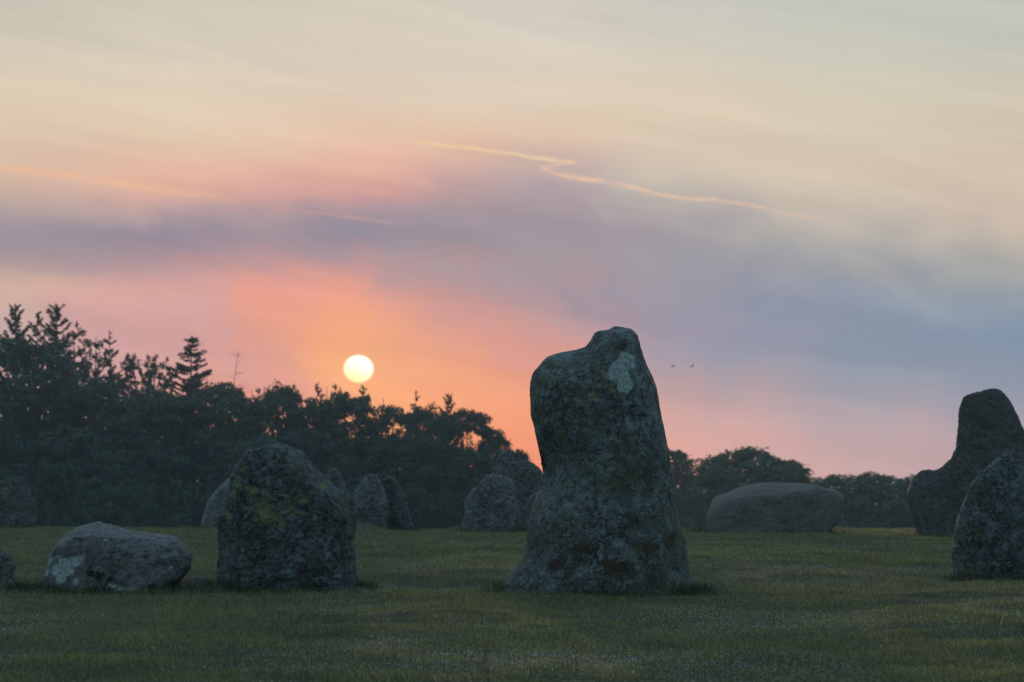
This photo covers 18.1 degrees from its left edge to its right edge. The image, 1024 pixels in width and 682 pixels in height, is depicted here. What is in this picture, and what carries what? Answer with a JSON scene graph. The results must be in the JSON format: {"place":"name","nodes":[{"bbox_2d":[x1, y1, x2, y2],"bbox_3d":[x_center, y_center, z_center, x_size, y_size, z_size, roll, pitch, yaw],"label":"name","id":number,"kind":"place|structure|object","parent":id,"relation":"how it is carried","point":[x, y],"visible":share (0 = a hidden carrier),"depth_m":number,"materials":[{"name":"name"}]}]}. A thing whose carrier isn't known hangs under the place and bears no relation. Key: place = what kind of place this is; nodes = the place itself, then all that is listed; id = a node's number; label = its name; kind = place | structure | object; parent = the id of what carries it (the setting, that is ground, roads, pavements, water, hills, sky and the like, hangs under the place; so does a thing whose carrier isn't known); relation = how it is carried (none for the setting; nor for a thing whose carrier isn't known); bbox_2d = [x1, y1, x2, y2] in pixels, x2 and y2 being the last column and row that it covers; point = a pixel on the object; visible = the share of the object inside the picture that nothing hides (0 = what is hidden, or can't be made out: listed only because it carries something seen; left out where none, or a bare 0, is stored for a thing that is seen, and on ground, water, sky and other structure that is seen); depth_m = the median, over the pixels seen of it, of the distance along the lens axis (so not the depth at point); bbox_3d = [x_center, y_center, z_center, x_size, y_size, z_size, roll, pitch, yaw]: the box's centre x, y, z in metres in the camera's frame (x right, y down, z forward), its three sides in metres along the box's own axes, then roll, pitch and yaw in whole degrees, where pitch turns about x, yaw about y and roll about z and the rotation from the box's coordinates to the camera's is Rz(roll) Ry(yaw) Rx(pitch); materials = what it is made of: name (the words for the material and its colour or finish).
{"place":"outdoors","nodes":[
{"label":"outdoors","id":0,"kind":"place"},
{"bbox_2d":[0,522,1023,681],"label":"ground","id":1,"kind":"structure","parent":0,"point":[461,570],"depth_m":19.69,"materials":[{"name":"green plant"}]},
{"bbox_2d":[0,551,18,589],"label":"boulder","id":2,"kind":"object","parent":1,"relation":"on","point":[7,565],"visible":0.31,"depth_m":24.51,"materials":[{"name":"stone"}]},
{"bbox_2d":[0,390,35,480],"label":"tree","id":3,"kind":"object","parent":1,"relation":"on","point":[14,444],"visible":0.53,"depth_m":149.51,"materials":[{"name":"green plant"}]},
{"bbox_2d":[0,477,38,527],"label":"standing stone","id":4,"kind":"object","parent":1,"relation":"on","point":[18,506],"visible":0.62,"depth_m":56.91,"materials":[{"name":"stone"}]},
{"bbox_2d":[0,304,42,432],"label":"conifer","id":5,"kind":"object","parent":1,"relation":"on","point":[16,319],"visible":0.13,"depth_m":196.25,"materials":[{"name":"green plant"}]},
{"bbox_2d":[19,311,54,418],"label":"conifer","id":6,"kind":"object","parent":1,"relation":"on","point":[37,315],"visible":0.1,"depth_m":199.34,"materials":[{"name":"green plant"}]},
{"bbox_2d":[0,336,115,504],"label":"tree","id":7,"kind":"object","parent":1,"relation":"on","point":[16,354],"visible":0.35,"depth_m":157.03,"materials":[{"name":"green plant"}]},
{"bbox_2d":[32,457,87,527],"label":"bush","id":8,"kind":"object","parent":1,"relation":"on","point":[48,515],"visible":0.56,"depth_m":127.40,"materials":[{"name":"green plant"}]},
{"bbox_2d":[26,303,98,484],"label":"conifer","id":9,"kind":"object","parent":1,"relation":"on","point":[50,330],"visible":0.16,"depth_m":194.19,"materials":[{"name":"green plant"}]},
{"bbox_2d":[8,423,119,526],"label":"tree","id":10,"kind":"object","parent":1,"relation":"on","point":[46,445],"visible":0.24,"depth_m":145.18,"materials":[{"name":"green plant"}]},
{"bbox_2d":[40,321,108,428],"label":"sparse tree","id":11,"kind":"object","parent":1,"relation":"on","point":[88,344],"visible":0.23,"depth_m":198.14,"materials":[{"name":"green plant"}]},
{"bbox_2d":[37,373,148,523],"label":"tree","id":12,"kind":"object","parent":1,"relation":"on","point":[116,428],"visible":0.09,"depth_m":164.47,"materials":[{"name":"green plant"}]},
{"bbox_2d":[74,347,124,429],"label":"sparse tree","id":13,"kind":"object","parent":1,"relation":"on","point":[102,364],"visible":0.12,"depth_m":199.98,"materials":[{"name":"green plant"}]},
{"bbox_2d":[78,481,145,526],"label":"bush","id":14,"kind":"object","parent":1,"relation":"on","point":[110,511],"visible":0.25,"depth_m":132.37,"materials":[{"name":"green plant"}]},
{"bbox_2d":[102,329,124,393],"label":"conifer","id":15,"kind":"object","parent":1,"relation":"on","point":[111,375],"visible":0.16,"depth_m":196.26,"materials":[{"name":"green plant"}]},
{"bbox_2d":[43,521,192,592],"bbox_3d":[-3.024,1.846,24.701,1.133,0.921,0.911,0,-3,0],"label":"boulder","id":16,"kind":"object","parent":1,"relation":"on","point":[80,556],"visible":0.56,"depth_m":24.43,"materials":[{"name":"stone"}]},
{"bbox_2d":[74,449,161,526],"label":"tree","id":17,"kind":"object","parent":1,"relation":"on","point":[115,468],"visible":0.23,"depth_m":142.31,"materials":[{"name":"green plant"}]},
{"bbox_2d":[103,352,170,441],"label":"sparse tree","id":18,"kind":"object","parent":1,"relation":"on","point":[129,368],"visible":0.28,"depth_m":199.57,"materials":[{"name":"green plant"}]},
{"bbox_2d":[96,385,190,507],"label":"tree","id":19,"kind":"object","parent":1,"relation":"on","point":[140,399],"visible":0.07,"depth_m":171.49,"materials":[{"name":"green plant"}]},
{"bbox_2d":[134,354,175,394],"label":"sparse tree","id":20,"kind":"object","parent":1,"relation":"on","point":[154,359],"visible":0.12,"depth_m":202.35,"materials":[{"name":"green plant"}]},
{"bbox_2d":[125,479,192,527],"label":"bush","id":21,"kind":"object","parent":1,"relation":"on","point":[172,493],"visible":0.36,"depth_m":129.51,"materials":[{"name":"green plant"}]},
{"bbox_2d":[108,393,235,527],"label":"tree","id":22,"kind":"object","parent":1,"relation":"on","point":[168,464],"visible":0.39,"depth_m":148.96,"materials":[{"name":"green plant"}]},
{"bbox_2d":[144,356,202,447],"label":"sparse tree","id":23,"kind":"object","parent":1,"relation":"on","point":[161,376],"visible":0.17,"depth_m":198.16,"materials":[{"name":"green plant"}]},
{"bbox_2d":[162,335,216,483],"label":"conifer","id":24,"kind":"object","parent":1,"relation":"on","point":[190,385],"visible":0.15,"depth_m":190.21,"materials":[{"name":"green plant"}]},
{"bbox_2d":[173,479,218,526],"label":"bush","id":25,"kind":"object","parent":1,"relation":"on","point":[211,487],"visible":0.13,"depth_m":133.50,"materials":[{"name":"green plant"}]},
{"bbox_2d":[190,576,206,588],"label":"rock","id":26,"kind":"object","parent":1,"relation":"on","point":[198,580],"visible":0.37,"depth_m":24.39,"materials":[{"name":"grey stone"}]},
{"bbox_2d":[200,478,229,527],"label":"standing stone","id":27,"kind":"object","parent":1,"relation":"on","point":[213,509],"visible":0.16,"depth_m":57.59,"materials":[{"name":"grey stone"}]},
{"bbox_2d":[178,381,262,525],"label":"tree","id":28,"kind":"object","parent":1,"relation":"on","point":[219,391],"visible":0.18,"depth_m":171.28,"materials":[{"name":"green plant"}]},
{"bbox_2d":[225,353,251,398],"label":"bare tree","id":29,"kind":"object","parent":1,"relation":"on","point":[239,372],"visible":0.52,"depth_m":205.25,"materials":[{"name":"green plant"}]},
{"bbox_2d":[200,395,288,506],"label":"tree","id":30,"kind":"object","parent":1,"relation":"on","point":[245,422],"visible":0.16,"depth_m":159.63,"materials":[{"name":"green plant"}]},
{"bbox_2d":[217,437,276,486],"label":"tree","id":31,"kind":"object","parent":1,"relation":"on","point":[243,446],"visible":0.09,"depth_m":146.48,"materials":[{"name":"green plant"}]},
{"bbox_2d":[231,386,268,431],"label":"sparse tree","id":32,"kind":"object","parent":1,"relation":"on","point":[255,398],"visible":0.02,"depth_m":200.65,"materials":[{"name":"green plant"}]},
{"bbox_2d":[264,385,295,435],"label":"sparse tree","id":33,"kind":"object","parent":1,"relation":"on","point":[293,387],"visible":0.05,"depth_m":199.76,"materials":[{"name":"green plant"}]},
{"bbox_2d":[250,378,312,450],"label":"tree","id":34,"kind":"object","parent":1,"relation":"on","point":[288,398],"visible":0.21,"depth_m":165.68,"materials":[{"name":"green plant"}]},
{"bbox_2d":[217,443,357,592],"bbox_3d":[-1.708,1.660,24.533,1.171,1.756,1.089,0,-3,0],"label":"standing stone","id":35,"kind":"object","parent":1,"relation":"on","point":[287,517],"visible":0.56,"depth_m":24.21,"materials":[{"name":"stone"}]},
{"bbox_2d":[282,384,309,427],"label":"sparse tree","id":36,"kind":"object","parent":1,"relation":"on","point":[304,400],"visible":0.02,"depth_m":203.30,"materials":[{"name":"green plant"}]},
{"bbox_2d":[278,427,336,474],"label":"tree","id":37,"kind":"object","parent":1,"relation":"on","point":[320,445],"visible":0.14,"depth_m":149.40,"materials":[{"name":"green plant"}]},
{"bbox_2d":[281,400,344,468],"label":"tree","id":38,"kind":"object","parent":1,"relation":"on","point":[312,409],"visible":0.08,"depth_m":167.44,"materials":[{"name":"green plant"}]},
{"bbox_2d":[305,382,347,435],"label":"sparse tree","id":39,"kind":"object","parent":1,"relation":"on","point":[319,391],"visible":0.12,"depth_m":196.98,"materials":[{"name":"green plant"}]},
{"bbox_2d":[324,468,347,490],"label":"standing stone","id":40,"kind":"object","parent":1,"relation":"on","point":[333,475],"visible":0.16,"depth_m":58.26,"materials":[{"name":"grey stone"}]},
{"bbox_2d":[302,392,395,489],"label":"tree","id":41,"kind":"object","parent":1,"relation":"on","point":[341,432],"visible":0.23,"depth_m":163.36,"materials":[{"name":"green plant"}]},
{"bbox_2d":[350,385,371,450],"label":"conifer","id":42,"kind":"object","parent":1,"relation":"on","point":[363,391],"visible":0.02,"depth_m":200.12,"materials":[{"name":"green plant"}]},
{"bbox_2d":[349,481,381,493],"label":"bush","id":43,"kind":"object","parent":1,"relation":"on","point":[354,487],"visible":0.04,"depth_m":136.12,"materials":[{"name":"green plant"}]},
{"bbox_2d":[352,474,388,528],"bbox_3d":[-2.532,3.061,56.533,0.736,1.449,0.697,0,-3,0],"label":"standing stone","id":44,"kind":"object","parent":1,"relation":"on","point":[369,497],"visible":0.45,"depth_m":56.31,"materials":[{"name":"grey stone"}]},
{"bbox_2d":[328,432,416,510],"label":"tree","id":45,"kind":"object","parent":1,"relation":"on","point":[349,469],"visible":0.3,"depth_m":147.05,"materials":[{"name":"green plant"}]},
{"bbox_2d":[364,399,401,439],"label":"sparse tree","id":46,"kind":"object","parent":1,"relation":"on","point":[397,429],"visible":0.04,"depth_m":198.71,"materials":[{"name":"green plant"}]},
{"bbox_2d":[382,476,414,530],"bbox_3d":[-2.037,3.106,57.028,0.699,1.425,0.654,0,-3,0],"label":"standing stone","id":47,"kind":"object","parent":1,"relation":"on","point":[399,516],"visible":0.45,"depth_m":56.80,"materials":[{"name":"stone"}]},
{"bbox_2d":[367,404,431,507],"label":"tree","id":48,"kind":"object","parent":1,"relation":"on","point":[397,414],"visible":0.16,"depth_m":165.63,"materials":[{"name":"green plant"}]},
{"bbox_2d":[405,391,419,427],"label":"conifer","id":49,"kind":"object","parent":1,"relation":"on","point":[416,399],"visible":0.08,"depth_m":202.13,"materials":[{"name":"green plant"}]},
{"bbox_2d":[385,435,469,528],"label":"tree","id":50,"kind":"object","parent":1,"relation":"on","point":[429,444],"visible":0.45,"depth_m":146.20,"materials":[{"name":"green plant"}]},
{"bbox_2d":[402,482,452,529],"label":"bush","id":51,"kind":"object","parent":1,"relation":"on","point":[413,494],"visible":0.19,"depth_m":132.38,"materials":[{"name":"green plant"}]},
{"bbox_2d":[393,401,470,506],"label":"tree","id":52,"kind":"object","parent":1,"relation":"on","point":[428,419],"visible":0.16,"depth_m":161.43,"materials":[{"name":"green plant"}]},
{"bbox_2d":[420,497,461,529],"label":"bush","id":53,"kind":"object","parent":1,"relation":"on","point":[445,509],"visible":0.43,"depth_m":125.46,"materials":[{"name":"green plant"}]},
{"bbox_2d":[435,393,464,462],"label":"conifer","id":54,"kind":"object","parent":1,"relation":"on","point":[448,403],"visible":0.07,"depth_m":196.09,"materials":[{"name":"green plant"}]},
{"bbox_2d":[442,478,481,528],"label":"bush","id":55,"kind":"object","parent":1,"relation":"on","point":[457,497],"visible":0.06,"depth_m":133.47,"materials":[{"name":"green plant"}]},
{"bbox_2d":[427,407,503,492],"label":"tree","id":56,"kind":"object","parent":1,"relation":"on","point":[455,424],"visible":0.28,"depth_m":159.42,"materials":[{"name":"green plant"}]},
{"bbox_2d":[449,450,496,513],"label":"tree","id":57,"kind":"object","parent":1,"relation":"on","point":[484,460],"visible":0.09,"depth_m":148.58,"materials":[{"name":"green plant"}]},
{"bbox_2d":[461,474,521,532],"bbox_3d":[-0.339,2.930,53.032,1.074,1.457,0.845,0,-3,0],"label":"standing stone","id":58,"kind":"object","parent":1,"relation":"on","point":[491,502],"visible":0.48,"depth_m":52.79,"materials":[{"name":"grey stone"}]},
{"bbox_2d":[477,428,512,469],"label":"tree","id":59,"kind":"object","parent":1,"relation":"on","point":[502,443],"visible":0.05,"depth_m":162.61,"materials":[{"name":"green plant"}]},
{"bbox_2d":[492,450,542,527],"bbox_3d":[0.153,2.801,54.775,1.061,1.872,0.777,0,-3,0],"label":"standing stone","id":60,"kind":"object","parent":1,"relation":"on","point":[525,476],"visible":0.25,"depth_m":54.56,"materials":[{"name":"grey stone"}]},
{"bbox_2d":[516,449,531,460],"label":"tree","id":61,"kind":"object","parent":1,"relation":"on","point":[524,456],"visible":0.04,"depth_m":164.67,"materials":[{"name":"green plant"}]},
{"bbox_2d":[522,492,537,531],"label":"boulder","id":62,"kind":"object","parent":1,"relation":"on","point":[527,508],"visible":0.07,"depth_m":52.45,"materials":[{"name":"grey stone"}]},
{"bbox_2d":[505,326,691,597],"bbox_3d":[0.662,1.194,24.332,1.540,2.624,0.932,0,-3,0],"label":"standing stone","id":63,"kind":"object","parent":1,"relation":"on","point":[604,511],"visible":0.73,"depth_m":24.00,"materials":[{"name":"stone"}]},
{"bbox_2d":[669,449,697,519],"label":"tree","id":64,"kind":"object","parent":1,"relation":"on","point":[680,467],"visible":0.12,"depth_m":181.26,"materials":[{"name":"green plant"}]},
{"bbox_2d":[675,488,710,527],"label":"bush","id":65,"kind":"object","parent":1,"relation":"on","point":[694,499],"visible":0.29,"depth_m":169.07,"materials":[{"name":"green plant"}]},
{"bbox_2d":[692,491,723,524],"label":"bush","id":66,"kind":"object","parent":1,"relation":"on","point":[706,508],"visible":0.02,"depth_m":171.47,"materials":[{"name":"green plant"}]},
{"bbox_2d":[685,457,742,500],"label":"tree","id":67,"kind":"object","parent":1,"relation":"on","point":[700,468],"visible":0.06,"depth_m":185.46,"materials":[{"name":"green plant"}]},
{"bbox_2d":[681,445,819,525],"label":"tree","id":68,"kind":"object","parent":1,"relation":"on","point":[743,461],"visible":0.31,"depth_m":176.52,"materials":[{"name":"green plant"}]},
{"bbox_2d":[706,482,843,532],"bbox_3d":[4.203,2.941,51.932,2.343,1.330,1.613,0,-3,0],"label":"boulder","id":69,"kind":"object","parent":1,"relation":"on","point":[763,506],"visible":0.53,"depth_m":51.38,"materials":[{"name":"grey stone"}]},
{"bbox_2d":[755,457,814,482],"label":"tree","id":70,"kind":"object","parent":1,"relation":"on","point":[793,462],"visible":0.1,"depth_m":179.02,"materials":[{"name":"green plant"}]},
{"bbox_2d":[810,473,857,527],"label":"tree","id":71,"kind":"object","parent":1,"relation":"on","point":[829,481],"visible":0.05,"depth_m":183.11,"materials":[{"name":"green plant"}]},
{"bbox_2d":[835,497,888,527],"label":"bush","id":72,"kind":"object","parent":1,"relation":"on","point":[854,505],"visible":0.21,"depth_m":175.05,"materials":[{"name":"green plant"}]},
{"bbox_2d":[827,471,897,527],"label":"tree","id":73,"kind":"object","parent":1,"relation":"on","point":[883,494],"visible":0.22,"depth_m":183.86,"materials":[{"name":"green plant"}]},
{"bbox_2d":[858,474,905,520],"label":"tree","id":74,"kind":"object","parent":1,"relation":"on","point":[896,482],"visible":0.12,"depth_m":185.85,"materials":[{"name":"green plant"}]},
{"bbox_2d":[862,498,914,528],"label":"bush","id":75,"kind":"object","parent":1,"relation":"on","point":[901,507],"visible":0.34,"depth_m":170.92,"materials":[{"name":"green plant"}]},
{"bbox_2d":[895,474,914,526],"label":"tree","id":76,"kind":"object","parent":1,"relation":"on","point":[904,490],"visible":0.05,"depth_m":182.62,"materials":[{"name":"green plant"}]},
{"bbox_2d":[907,388,1023,536],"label":"standing stone","id":77,"kind":"object","parent":1,"relation":"on","point":[990,429],"visible":0.59,"depth_m":48.44,"materials":[{"name":"grey stone"}]},
{"bbox_2d":[951,454,1023,580],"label":"standing stone","id":78,"kind":"object","parent":1,"relation":"on","point":[989,531],"visible":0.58,"depth_m":28.85,"materials":[{"name":"stone"}]},
{"bbox_2d":[0,536,1023,681],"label":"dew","id":79,"kind":"object","parent":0,"point":[570,625],"visible":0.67,"depth_m":17.72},
{"bbox_2d":[0,0,1023,507],"label":"sky","id":80,"kind":"structure","parent":0,"point":[812,208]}
]}

